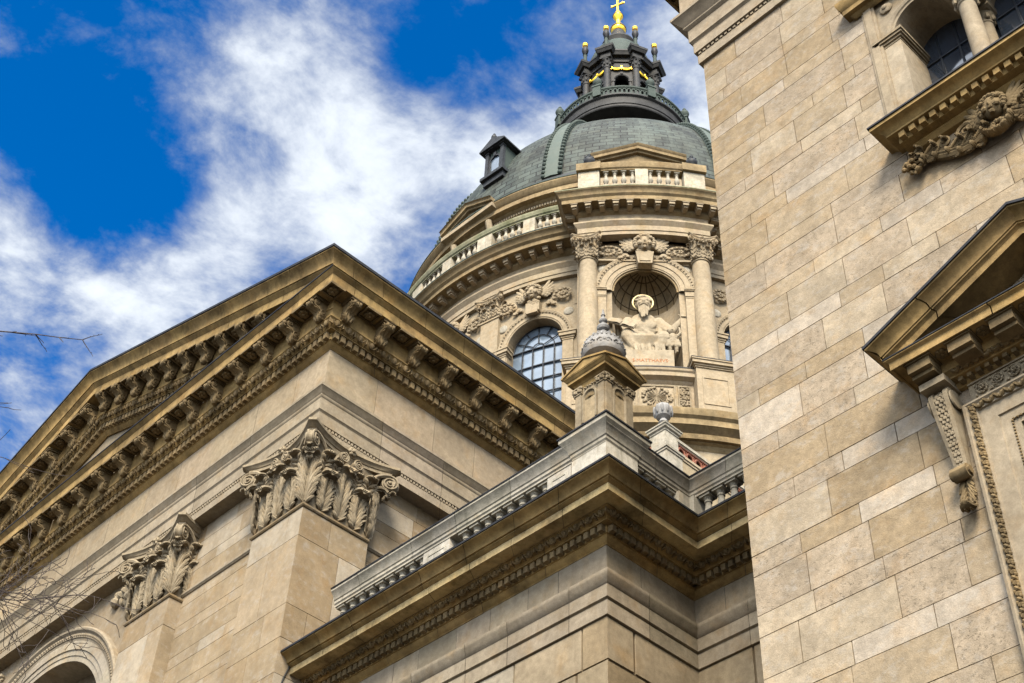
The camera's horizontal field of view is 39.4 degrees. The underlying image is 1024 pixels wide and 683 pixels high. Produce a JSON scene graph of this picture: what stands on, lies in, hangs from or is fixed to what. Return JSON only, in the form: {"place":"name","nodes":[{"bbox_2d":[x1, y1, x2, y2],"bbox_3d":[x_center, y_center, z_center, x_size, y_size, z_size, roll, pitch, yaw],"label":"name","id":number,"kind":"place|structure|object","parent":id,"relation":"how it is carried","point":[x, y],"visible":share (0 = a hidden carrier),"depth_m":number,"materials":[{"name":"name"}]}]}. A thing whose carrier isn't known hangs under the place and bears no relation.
{"place":"outdoors","nodes":[
{"label":"outdoors","id":0,"kind":"place"},
{"bbox_2d":[0,0,709,470],"label":"sky","id":1,"kind":"structure","parent":0,"point":[161,161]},
{"label":"plaza ground","id":2,"kind":"structure","parent":0,"visible":0},
{"bbox_2d":[0,331,143,682],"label":"bare tree","id":3,"kind":"object","parent":2,"relation":"on","point":[49,598],"visible":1,"depth_m":14.00,"materials":[{"name":"brown plant"}]},
{"bbox_2d":[0,243,655,682],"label":"church transept","id":4,"kind":"structure","parent":2,"relation":"on","point":[246,481],"depth_m":40.62,"materials":[{"name":"stone"}]},
{"bbox_2d":[281,666,289,682],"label":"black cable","id":5,"kind":"object","parent":4,"relation":"attached to","point":[285,674],"visible":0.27,"depth_m":32.34,"materials":[{"name":"rubber"}]},
{"bbox_2d":[407,142,743,485],"bbox_3d":[5.770,10.926,68.560,31.560,32.840,31.560,35,-53,-29],"label":"dome drum","id":6,"kind":"object","parent":4,"relation":"on","point":[531,281],"visible":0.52,"depth_m":64.62,"materials":[{"name":"stone"}]},
{"bbox_2d":[491,309,576,403],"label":"arched window","id":7,"kind":"structure","parent":6,"relation":"in","point":[532,345],"depth_m":64.08,"materials":[{"name":"glass"}]},
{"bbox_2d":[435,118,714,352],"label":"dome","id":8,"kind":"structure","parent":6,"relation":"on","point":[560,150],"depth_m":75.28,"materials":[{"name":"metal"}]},
{"bbox_2d":[554,0,689,129],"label":"dome lantern","id":9,"kind":"object","parent":8,"relation":"on","point":[620,74],"visible":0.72,"depth_m":92.81,"materials":[{"name":"metal"}]},
{"bbox_2d":[583,154,594,162],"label":"dark urn","id":10,"kind":"object","parent":6,"relation":"on","point":[588,158],"visible":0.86,"depth_m":68.01,"materials":[{"name":"grey stone"}]},
{"bbox_2d":[607,294,686,349],"bbox_3d":[5.727,-0.647,61.150,3.513,4.256,1.250,3,-44,0],"label":"saint statue","id":11,"kind":"object","parent":6,"relation":"on","point":[642,328],"visible":0.78,"depth_m":60.70,"materials":[{"name":"stone"}]},
{"bbox_2d":[666,327,681,354],"bbox_3d":[6.747,0.005,60.041,1.156,1.528,0.451,1,-44,2],"label":"angel statue","id":12,"kind":"object","parent":11,"relation":"attached to","point":[674,340],"visible":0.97,"depth_m":59.90,"materials":[{"name":"stone"}]},
{"bbox_2d":[686,155,697,163],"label":"dark urn","id":13,"kind":"object","parent":6,"relation":"on","point":[692,159],"visible":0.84,"depth_m":67.85,"materials":[{"name":"grey stone"}]},
{"bbox_2d":[716,314,736,401],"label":"arched window","id":14,"kind":"structure","parent":6,"relation":"in","point":[723,332],"depth_m":63.36,"materials":[{"name":"stone"}]},
{"bbox_2d":[280,409,763,682],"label":"aisle block","id":15,"kind":"structure","parent":2,"relation":"on","point":[592,550],"depth_m":28.52,"materials":[{"name":"stone"}]},
{"bbox_2d":[561,309,646,427],"bbox_3d":[2.016,0.652,31.482,1.340,3.920,1.340,35,-53,-29],"label":"stone pinnacle","id":16,"kind":"object","parent":15,"relation":"on","point":[601,374],"visible":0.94,"depth_m":30.81,"materials":[{"name":"beige stone"}]},
{"bbox_2d":[645,402,743,506],"bbox_3d":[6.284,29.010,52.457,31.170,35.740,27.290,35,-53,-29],"label":"terrace parapet","id":17,"kind":"structure","parent":15,"relation":"on","point":[664,434],"depth_m":49.45,"materials":[{"name":"stone"}]},
{"bbox_2d":[665,0,1023,682],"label":"church tower","id":18,"kind":"structure","parent":2,"relation":"on","point":[868,160],"depth_m":20.79,"materials":[{"name":"stone"}]},
{"bbox_2d":[834,0,1023,114],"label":"twin window","id":19,"kind":"structure","parent":18,"relation":"in","point":[913,44],"depth_m":24.21,"materials":[{"name":"stone"}]},
{"bbox_2d":[861,197,1023,658],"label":"pediment window","id":20,"kind":"structure","parent":18,"relation":"in","point":[961,331],"depth_m":18.58,"materials":[{"name":"stone"}]}
]}

